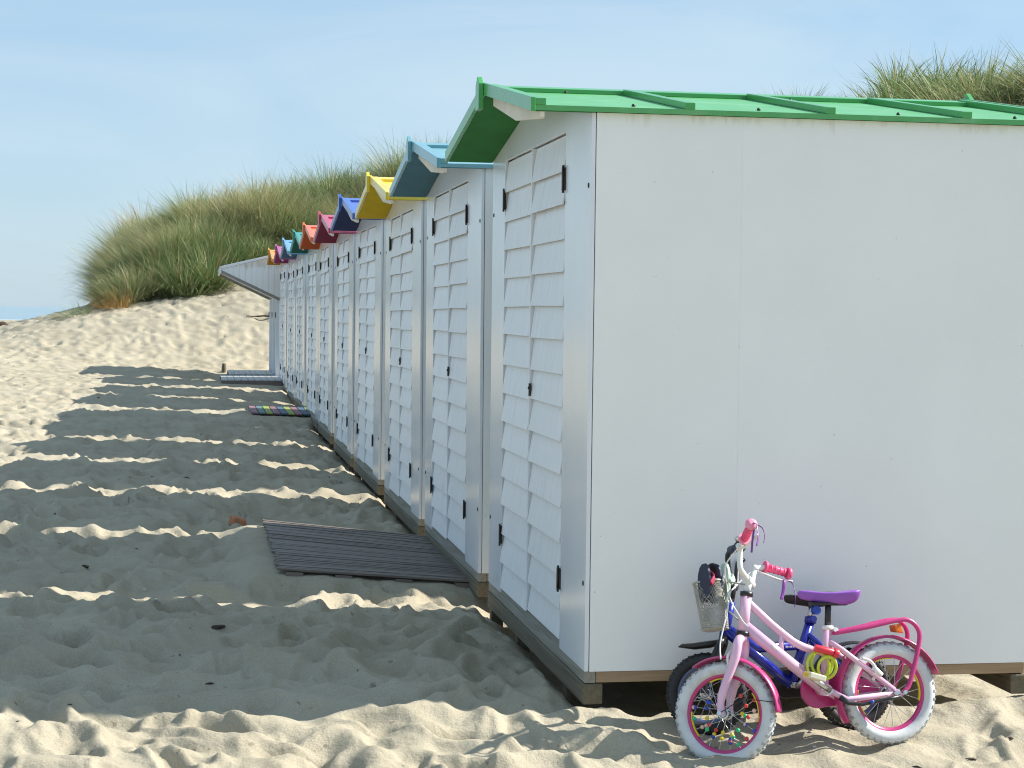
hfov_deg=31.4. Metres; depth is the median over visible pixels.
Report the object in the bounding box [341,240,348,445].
door
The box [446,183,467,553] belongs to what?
door
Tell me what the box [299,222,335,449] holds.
beach hut
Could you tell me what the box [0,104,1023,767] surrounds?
sand ground
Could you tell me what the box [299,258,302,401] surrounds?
door
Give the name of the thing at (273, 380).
plank deck
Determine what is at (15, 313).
sea
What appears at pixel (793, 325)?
beach hut
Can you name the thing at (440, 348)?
door
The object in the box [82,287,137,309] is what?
dry grass tuft
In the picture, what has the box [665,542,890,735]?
bicycle
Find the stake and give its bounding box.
[221,363,225,372]
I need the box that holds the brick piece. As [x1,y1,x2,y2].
[228,515,246,525]
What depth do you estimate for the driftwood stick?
39.38 m
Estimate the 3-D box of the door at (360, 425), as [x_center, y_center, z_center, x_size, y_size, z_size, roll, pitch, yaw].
[-1.326,-0.343,16.269,0.051,2.042,0.723,0,2,-10]
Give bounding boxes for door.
[280,266,282,380]
[282,265,284,382]
[287,264,290,391]
[290,263,293,393]
[296,260,299,398]
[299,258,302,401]
[307,255,311,410]
[311,253,315,413]
[319,250,323,423]
[323,247,328,426]
[336,243,342,441]
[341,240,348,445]
[356,231,366,462]
[364,227,375,469]
[388,217,399,496]
[399,211,412,505]
[430,192,448,538]
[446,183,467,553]
[498,152,530,610]
[526,136,565,638]
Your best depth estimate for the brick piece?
12.17 m
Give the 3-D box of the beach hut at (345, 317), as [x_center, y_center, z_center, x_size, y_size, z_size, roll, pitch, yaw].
[-0.857,-0.343,18.618,2.258,2.785,2.382,0,2,-10]
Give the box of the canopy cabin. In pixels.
[218,256,279,377]
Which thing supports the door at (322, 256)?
in the beach hut at (326, 332)
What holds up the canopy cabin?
on the sand ground at (124, 648)
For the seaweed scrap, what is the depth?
8.16 m
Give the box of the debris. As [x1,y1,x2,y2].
[13,316,921,767]
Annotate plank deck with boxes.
[220,375,281,385]
[227,370,272,375]
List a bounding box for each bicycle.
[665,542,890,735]
[675,518,938,757]
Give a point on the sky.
(103, 103)
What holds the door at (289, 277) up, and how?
in the beach hut at (291, 345)
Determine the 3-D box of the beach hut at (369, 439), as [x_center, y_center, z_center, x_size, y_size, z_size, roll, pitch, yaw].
[-0.407,-0.242,15.984,2.258,2.785,2.382,0,2,-10]
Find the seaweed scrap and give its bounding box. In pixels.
[211,625,225,628]
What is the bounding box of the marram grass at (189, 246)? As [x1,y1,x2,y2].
[55,36,1023,307]
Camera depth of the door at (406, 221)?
12.87 m
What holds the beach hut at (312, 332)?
on the sand ground at (124, 648)
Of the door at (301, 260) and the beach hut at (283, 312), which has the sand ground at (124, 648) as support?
the beach hut at (283, 312)
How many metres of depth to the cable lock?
6.59 m
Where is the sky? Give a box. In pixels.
[0,0,1023,306]
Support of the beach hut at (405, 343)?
on the sand ground at (124, 648)
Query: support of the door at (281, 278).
in the beach hut at (283, 312)
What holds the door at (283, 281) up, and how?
in the beach hut at (283, 312)
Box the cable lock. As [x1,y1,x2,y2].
[806,644,839,679]
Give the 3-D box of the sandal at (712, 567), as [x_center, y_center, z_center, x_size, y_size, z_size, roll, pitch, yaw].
[0.739,0.726,6.682,0.069,0.149,0.049,5,7,28]
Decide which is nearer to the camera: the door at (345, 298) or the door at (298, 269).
the door at (345, 298)
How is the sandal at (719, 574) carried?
in the bicycle at (847, 692)
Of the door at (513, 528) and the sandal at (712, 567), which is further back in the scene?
the door at (513, 528)
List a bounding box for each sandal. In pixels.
[698,563,714,603]
[708,563,716,602]
[709,564,724,603]
[720,563,735,606]
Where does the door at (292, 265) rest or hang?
in the beach hut at (291, 345)
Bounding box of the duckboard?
[248,405,310,415]
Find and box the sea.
[0,307,74,320]
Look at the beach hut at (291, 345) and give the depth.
28.71 m
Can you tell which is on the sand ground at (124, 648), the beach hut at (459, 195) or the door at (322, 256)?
the beach hut at (459, 195)
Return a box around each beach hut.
[267,248,287,392]
[273,244,295,404]
[280,238,307,406]
[290,230,318,432]
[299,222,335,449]
[313,211,355,471]
[331,194,385,498]
[355,172,426,535]
[389,136,492,596]
[445,77,1023,706]
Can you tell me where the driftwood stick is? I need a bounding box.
[246,315,268,316]
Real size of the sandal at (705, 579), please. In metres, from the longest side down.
0.154 x 0.069 x 0.049 m
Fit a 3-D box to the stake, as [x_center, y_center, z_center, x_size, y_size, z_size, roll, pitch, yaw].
[-5.761,-0.226,36.396,0.104,0.375,0.098,0,2,-10]
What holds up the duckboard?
on the sand ground at (124, 648)
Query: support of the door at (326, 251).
in the beach hut at (326, 332)
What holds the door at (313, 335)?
in the beach hut at (312, 332)
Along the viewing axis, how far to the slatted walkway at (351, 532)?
11.51 m
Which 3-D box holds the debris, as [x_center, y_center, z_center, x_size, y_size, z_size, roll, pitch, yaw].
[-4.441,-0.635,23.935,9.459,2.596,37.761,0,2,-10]
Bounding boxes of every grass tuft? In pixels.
[46,302,92,318]
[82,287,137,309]
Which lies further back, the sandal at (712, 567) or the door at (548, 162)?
the door at (548, 162)
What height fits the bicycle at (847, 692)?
0.897 m
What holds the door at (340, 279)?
in the beach hut at (345, 317)
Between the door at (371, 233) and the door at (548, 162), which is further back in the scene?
the door at (371, 233)
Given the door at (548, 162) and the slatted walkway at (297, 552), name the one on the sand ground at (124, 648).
the slatted walkway at (297, 552)
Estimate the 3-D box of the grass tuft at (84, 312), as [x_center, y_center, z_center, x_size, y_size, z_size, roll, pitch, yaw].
[-9.729,-1.629,39.827,1.289,0.427,1.248,0,2,-10]
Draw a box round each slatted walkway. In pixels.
[263,519,431,543]
[265,527,468,587]
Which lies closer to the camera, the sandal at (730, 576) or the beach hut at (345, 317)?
the sandal at (730, 576)
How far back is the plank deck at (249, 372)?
34.85 m
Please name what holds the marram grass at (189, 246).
on the sand ground at (124, 648)
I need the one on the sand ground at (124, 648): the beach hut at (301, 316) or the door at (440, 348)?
the beach hut at (301, 316)
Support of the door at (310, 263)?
in the beach hut at (312, 332)
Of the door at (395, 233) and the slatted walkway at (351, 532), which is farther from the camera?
the door at (395, 233)

